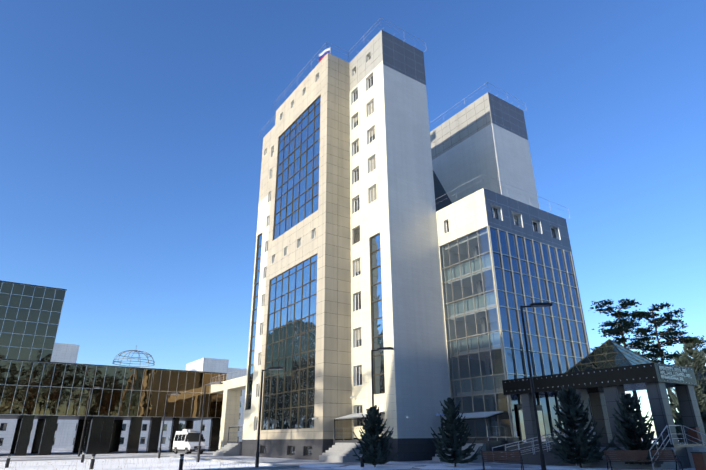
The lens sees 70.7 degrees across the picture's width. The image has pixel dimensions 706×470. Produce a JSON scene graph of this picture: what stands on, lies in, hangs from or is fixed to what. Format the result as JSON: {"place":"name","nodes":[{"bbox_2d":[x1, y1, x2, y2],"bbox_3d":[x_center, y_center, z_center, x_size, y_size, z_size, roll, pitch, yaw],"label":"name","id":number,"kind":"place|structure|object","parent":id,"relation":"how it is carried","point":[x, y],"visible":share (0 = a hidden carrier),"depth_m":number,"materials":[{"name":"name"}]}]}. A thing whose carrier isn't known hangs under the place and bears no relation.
{"place":"outdoors","nodes":[
{"label":"outdoors","id":0,"kind":"place"},
{"bbox_2d":[10,454,248,469],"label":"dry grass","id":1,"kind":"structure","parent":0,"point":[125,462],"depth_m":34.58,"materials":[{"name":"brown plant"}]},
{"bbox_2d":[0,436,678,469],"bbox_3d":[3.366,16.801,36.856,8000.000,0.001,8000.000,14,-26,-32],"label":"ground","id":2,"kind":"structure","parent":0,"point":[100,464],"depth_m":35.74,"materials":[{"name":"white snow"}]},
{"bbox_2d":[0,343,246,448],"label":"background buildings","id":3,"kind":"structure","parent":2,"relation":"on","point":[65,433],"depth_m":125.14,"materials":[{"name":"beige"}]},
{"bbox_2d":[590,298,705,439],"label":"pines","id":4,"kind":"object","parent":2,"relation":"on","point":[624,326],"visible":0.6,"depth_m":88.20,"materials":[{"name":"green plant"}]},
{"bbox_2d":[666,342,705,441],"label":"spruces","id":5,"kind":"object","parent":2,"relation":"on","point":[697,361],"visible":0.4,"depth_m":48.45,"materials":[{"name":"green plant"}]},
{"bbox_2d":[0,446,695,469],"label":"paving","id":6,"kind":"structure","parent":0,"point":[58,453],"depth_m":43.26,"materials":[{"name":"concrete"}]},
{"bbox_2d":[0,280,246,455],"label":"building","id":7,"kind":"structure","parent":6,"relation":"on","point":[41,387],"depth_m":66.19,"materials":[{"name":"brown glass"}]},
{"bbox_2d":[5,451,363,469],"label":"bollards","id":8,"kind":"object","parent":6,"relation":"on","point":[94,455],"visible":0.92,"depth_m":30.81,"materials":[{"name":"grey metal"}]},
{"bbox_2d":[172,429,204,453],"bbox_3d":[-20.374,25.808,62.204,2.510,2.870,6.018,14,-26,-32],"label":"minibus","id":9,"kind":"object","parent":6,"relation":"on","point":[186,441],"visible":0.88,"depth_m":61.17,"materials":[{"name":"white paint"}]},
{"bbox_2d":[78,302,552,469],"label":"street lamps","id":10,"kind":"object","parent":6,"relation":"on","point":[541,454],"visible":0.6,"depth_m":31.04,"materials":[{"name":"grey metal"}]},
{"bbox_2d":[0,456,675,469],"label":"kerbs","id":11,"kind":"structure","parent":6,"relation":"on","point":[396,467],"depth_m":29.69,"materials":[{"name":"grey concrete"}]},
{"bbox_2d":[241,19,449,461],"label":"tower","id":12,"kind":"structure","parent":6,"relation":"on","point":[347,276],"depth_m":47.88,"materials":[{"name":"stone"}]},
{"bbox_2d":[319,47,330,61],"bbox_3d":[-3.450,-20.635,60.038,1.638,4.550,0.158,-12,-25,27],"label":"flag","id":13,"kind":"object","parent":12,"relation":"on","point":[323,54],"visible":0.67,"depth_m":60.62,"materials":[{"name":"multicoloured fabric"}]},
{"bbox_2d":[213,396,521,462],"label":"entrance steps","id":14,"kind":"structure","parent":12,"relation":"attached to","point":[341,451],"depth_m":37.71,"materials":[{"name":"white concrete"}]},
{"bbox_2d":[119,386,664,467],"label":"spruce trees","id":15,"kind":"object","parent":6,"relation":"on","point":[373,428],"visible":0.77,"depth_m":28.24,"materials":[{"name":"green plant"}]},
{"bbox_2d":[432,174,595,443],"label":"building","id":16,"kind":"structure","parent":6,"relation":"on","point":[503,258],"depth_m":42.57,"materials":[{"name":"glass"}]},
{"bbox_2d":[481,449,682,469],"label":"benches","id":17,"kind":"object","parent":6,"relation":"on","point":[609,455],"visible":1,"depth_m":25.84,"materials":[{"name":"brown wood"}]},
{"bbox_2d":[492,339,705,469],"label":"entrance canopy","id":18,"kind":"object","parent":6,"relation":"on","point":[604,375],"visible":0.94,"depth_m":30.86,"materials":[{"name":"black stone"}]},
{"bbox_2d":[632,427,705,469],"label":"litter bins","id":19,"kind":"object","parent":6,"relation":"on","point":[699,459],"visible":0.54,"depth_m":23.91,"materials":[{"name":"grey metal"}]},
{"bbox_2d":[670,365,705,396],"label":"frosted birches","id":20,"kind":"object","parent":6,"relation":"on","point":[671,389],"visible":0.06,"depth_m":50.85,"materials":[{"name":"plant"}]},
{"bbox_2d":[0,0,705,435],"label":"sky","id":21,"kind":"structure","parent":0,"point":[131,145],"materials":[{"name":"blue"}]},
{"bbox_2d":[429,82,539,211],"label":"tower","id":22,"kind":"structure","parent":0,"point":[485,134],"depth_m":62.10,"materials":[{"name":"grey"}]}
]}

